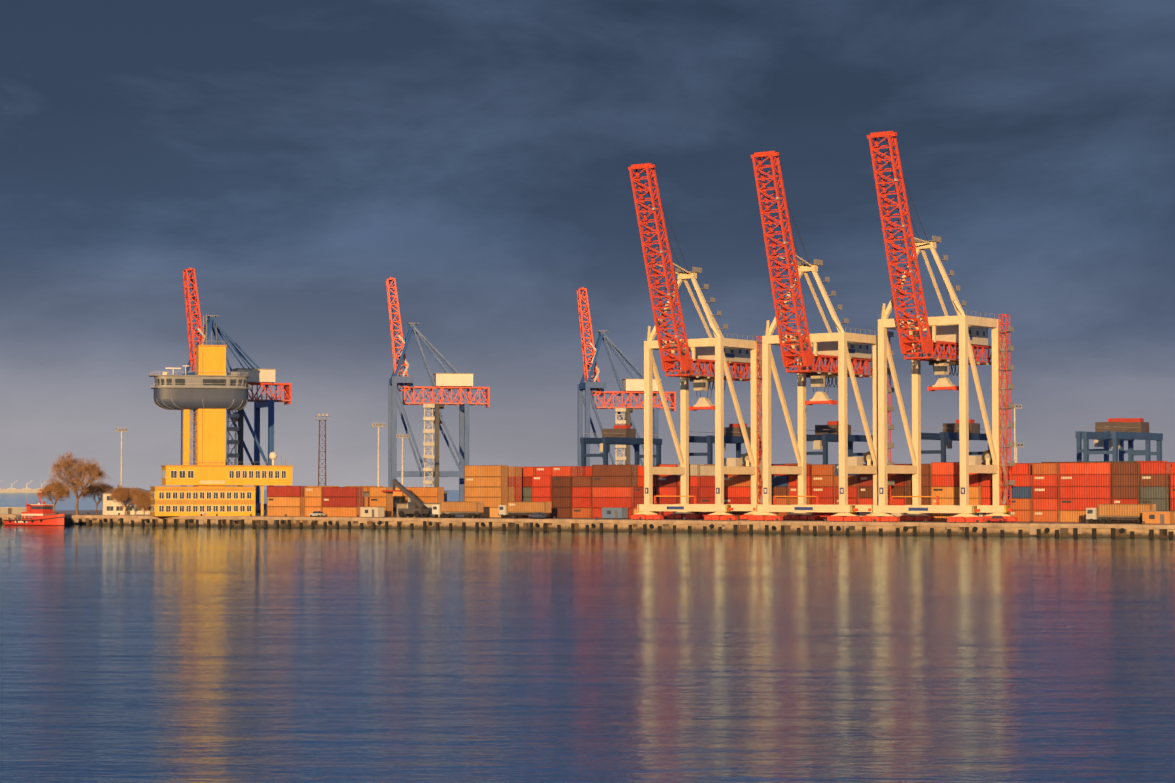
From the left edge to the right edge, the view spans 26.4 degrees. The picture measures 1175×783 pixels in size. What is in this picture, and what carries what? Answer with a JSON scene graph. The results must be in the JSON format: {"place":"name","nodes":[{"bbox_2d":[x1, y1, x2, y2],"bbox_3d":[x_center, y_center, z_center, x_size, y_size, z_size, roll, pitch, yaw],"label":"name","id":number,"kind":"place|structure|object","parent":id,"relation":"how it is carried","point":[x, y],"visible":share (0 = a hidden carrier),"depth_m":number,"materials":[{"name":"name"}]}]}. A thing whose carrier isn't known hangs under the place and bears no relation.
{"place":"outdoors","nodes":[
{"label":"outdoors","id":0,"kind":"place"},
{"bbox_2d":[149,316,292,515],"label":"control tower","id":1,"kind":"structure","parent":0,"point":[210,392],"depth_m":680.17,"materials":[{"name":"paint"}]},
{"bbox_2d":[0,490,1174,782],"bbox_3d":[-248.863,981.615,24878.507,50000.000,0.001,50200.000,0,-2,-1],"label":"water","id":2,"kind":"structure","parent":0,"point":[184,654],"depth_m":146.92,"materials":[{"name":"blue liquid"}]},
{"bbox_2d":[0,481,52,492],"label":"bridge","id":3,"kind":"structure","parent":2,"relation":"on","point":[15,490],"depth_m":7165.99,"materials":[{"name":"paint"}]},
{"bbox_2d":[3,488,64,525],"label":"tug","id":4,"kind":"object","parent":2,"relation":"on","point":[43,514],"visible":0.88,"depth_m":682.12,"materials":[{"name":"paint"}]},
{"bbox_2d":[0,510,1174,537],"bbox_3d":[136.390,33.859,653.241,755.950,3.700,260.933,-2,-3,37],"label":"quay","id":5,"kind":"structure","parent":0,"point":[824,526],"depth_m":582.29,"materials":[{"name":"concrete"}]},
{"bbox_2d":[0,507,26,513],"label":"shed","id":6,"kind":"structure","parent":5,"relation":"on","point":[11,510],"depth_m":735.43,"materials":[{"name":"paint"}]},
{"bbox_2d":[34,482,69,511],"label":"tree","id":7,"kind":"object","parent":5,"relation":"on","point":[48,492],"visible":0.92,"depth_m":729.49,"materials":[{"name":"brown plant"}]},
{"bbox_2d":[44,451,112,514],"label":"tree","id":8,"kind":"object","parent":5,"relation":"on","point":[92,473],"visible":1,"depth_m":701.16,"materials":[{"name":"brown plant"}]},
{"bbox_2d":[81,483,114,513],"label":"tree","id":9,"kind":"object","parent":5,"relation":"on","point":[97,490],"visible":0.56,"depth_m":734.36,"materials":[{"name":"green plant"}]},
{"bbox_2d":[116,428,127,486],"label":"mast","id":10,"kind":"object","parent":5,"relation":"on","point":[121,444],"visible":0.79,"depth_m":717.45,"materials":[{"name":"metal"}]},
{"bbox_2d":[109,485,139,514],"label":"tree","id":11,"kind":"object","parent":5,"relation":"on","point":[122,493],"visible":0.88,"depth_m":700.22,"materials":[{"name":"brown plant"}]},
{"bbox_2d":[101,485,150,514],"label":"white house","id":12,"kind":"structure","parent":5,"relation":"on","point":[110,506],"depth_m":710.09,"materials":[{"name":"paint"}]},
{"bbox_2d":[133,490,150,514],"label":"tree","id":13,"kind":"object","parent":5,"relation":"on","point":[142,499],"visible":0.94,"depth_m":697.46,"materials":[{"name":"brown plant"}]},
{"bbox_2d":[181,268,290,513],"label":"gantry crane","id":14,"kind":"object","parent":5,"relation":"on","point":[261,377],"visible":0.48,"depth_m":722.59,"materials":[{"name":"paint"}]},
{"bbox_2d":[309,511,324,516],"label":"car","id":15,"kind":"object","parent":5,"relation":"on","point":[317,513],"visible":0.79,"depth_m":652.74,"materials":[{"name":"paint"}]},
{"bbox_2d":[316,414,328,485],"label":"mast","id":16,"kind":"object","parent":5,"relation":"on","point":[324,467],"visible":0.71,"depth_m":697.58,"materials":[{"name":"metal"}]},
{"bbox_2d":[360,507,383,516],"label":"cabin","id":17,"kind":"object","parent":5,"relation":"on","point":[371,511],"visible":1,"depth_m":641.08,"materials":[{"name":"paint"}]},
{"bbox_2d":[372,423,384,486],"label":"mast","id":18,"kind":"object","parent":5,"relation":"on","point":[378,425],"visible":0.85,"depth_m":673.28,"materials":[{"name":"metal"}]},
{"bbox_2d":[393,498,401,516],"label":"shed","id":19,"kind":"structure","parent":5,"relation":"on","point":[396,500],"depth_m":662.81,"materials":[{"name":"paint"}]},
{"bbox_2d":[396,434,408,484],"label":"mast","id":20,"kind":"object","parent":5,"relation":"on","point":[402,436],"visible":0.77,"depth_m":688.28,"materials":[{"name":"metal"}]},
{"bbox_2d":[382,479,428,517],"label":"reach stacker","id":21,"kind":"object","parent":5,"relation":"on","point":[416,506],"visible":1,"depth_m":643.97,"materials":[{"name":"paint"}]},
{"bbox_2d":[363,491,447,500],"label":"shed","id":22,"kind":"structure","parent":5,"relation":"on","point":[365,493],"depth_m":678.18,"materials":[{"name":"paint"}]},
{"bbox_2d":[395,503,439,516],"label":"shed","id":23,"kind":"structure","parent":5,"relation":"on","point":[405,505],"depth_m":650.70,"materials":[{"name":"paint"}]},
{"bbox_2d":[386,277,489,501],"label":"gantry crane","id":24,"kind":"object","parent":5,"relation":"on","point":[456,379],"visible":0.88,"depth_m":751.26,"materials":[{"name":"paint"}]},
{"bbox_2d":[432,501,483,517],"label":"truck","id":25,"kind":"object","parent":5,"relation":"on","point":[445,509],"visible":0.94,"depth_m":626.46,"materials":[{"name":"paint"}]},
{"bbox_2d":[498,502,551,518],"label":"truck","id":26,"kind":"object","parent":5,"relation":"on","point":[508,509],"visible":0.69,"depth_m":617.71,"materials":[{"name":"paint"}]},
{"bbox_2d":[529,513,545,518],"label":"car","id":27,"kind":"object","parent":5,"relation":"on","point":[538,515],"visible":0.94,"depth_m":610.46,"materials":[{"name":"paint"}]},
{"bbox_2d":[602,508,627,517],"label":"cabin","id":28,"kind":"object","parent":5,"relation":"on","point":[614,512],"visible":1,"depth_m":613.74,"materials":[{"name":"paint"}]},
{"bbox_2d":[580,425,661,465],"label":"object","id":29,"kind":"object","parent":5,"relation":"on","point":[621,435],"visible":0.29,"depth_m":646.77,"materials":[{"name":"paint"}]},
{"bbox_2d":[577,287,675,465],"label":"gantry crane","id":30,"kind":"object","parent":5,"relation":"on","point":[632,386],"visible":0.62,"depth_m":789.23,"materials":[{"name":"paint"}]},
{"bbox_2d":[628,163,768,520],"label":"crane","id":31,"kind":"object","parent":5,"relation":"on","point":[721,352],"visible":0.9,"depth_m":584.09,"materials":[{"name":"paint"}]},
{"bbox_2d":[267,461,1174,522],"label":"containers","id":32,"kind":"object","parent":5,"relation":"on","point":[1057,492],"visible":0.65,"depth_m":593.10,"materials":[{"name":"metal"}]},
{"bbox_2d":[689,424,762,463],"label":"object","id":33,"kind":"object","parent":5,"relation":"on","point":[733,434],"visible":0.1,"depth_m":629.09,"materials":[{"name":"paint"}]},
{"bbox_2d":[748,151,896,521],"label":"crane","id":34,"kind":"object","parent":5,"relation":"on","point":[848,352],"visible":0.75,"depth_m":563.31,"materials":[{"name":"paint"}]},
{"bbox_2d":[797,421,872,463],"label":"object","id":35,"kind":"object","parent":5,"relation":"on","point":[823,436],"visible":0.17,"depth_m":610.11,"materials":[{"name":"paint"}]},
{"bbox_2d":[863,131,1017,522],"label":"crane","id":36,"kind":"object","parent":5,"relation":"on","point":[966,335],"visible":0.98,"depth_m":547.51,"materials":[{"name":"paint"}]},
{"bbox_2d":[921,419,991,461],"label":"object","id":37,"kind":"object","parent":5,"relation":"on","point":[948,435],"visible":0.19,"depth_m":593.67,"materials":[{"name":"paint"}]},
{"bbox_2d":[971,513,991,516],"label":"cabin","id":38,"kind":"object","parent":5,"relation":"on","point":[982,514],"visible":0.1,"depth_m":554.15,"materials":[{"name":"metal"}]},
{"bbox_2d":[986,516,1006,522],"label":"car","id":39,"kind":"object","parent":5,"relation":"on","point":[1000,519],"visible":0.92,"depth_m":537.44,"materials":[{"name":"paint"}]},
{"bbox_2d":[1013,404,1021,462],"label":"mast","id":40,"kind":"object","parent":5,"relation":"on","point":[1014,421],"visible":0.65,"depth_m":584.66,"materials":[{"name":"metal"}]},
{"bbox_2d":[1016,443,1022,462],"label":"mast","id":41,"kind":"object","parent":5,"relation":"on","point":[1019,445],"visible":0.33,"depth_m":639.93,"materials":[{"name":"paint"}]},
{"bbox_2d":[1075,418,1150,461],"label":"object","id":42,"kind":"object","parent":5,"relation":"on","point":[1102,427],"visible":0.1,"depth_m":603.10,"materials":[{"name":"paint"}]},
{"bbox_2d":[1085,504,1155,523],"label":"truck","id":43,"kind":"object","parent":5,"relation":"on","point":[1094,515],"visible":0.77,"depth_m":524.64,"materials":[{"name":"paint"}]},
{"bbox_2d":[1082,418,1162,460],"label":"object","id":44,"kind":"object","parent":5,"relation":"on","point":[1130,430],"visible":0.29,"depth_m":566.56,"materials":[{"name":"paint"}]},
{"bbox_2d":[1142,511,1174,523],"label":"cabin","id":45,"kind":"object","parent":5,"relation":"on","point":[1158,517],"visible":1,"depth_m":514.93,"materials":[{"name":"metal"}]},
{"bbox_2d":[0,0,1174,489],"label":"sky","id":46,"kind":"structure","parent":0,"point":[302,157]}
]}

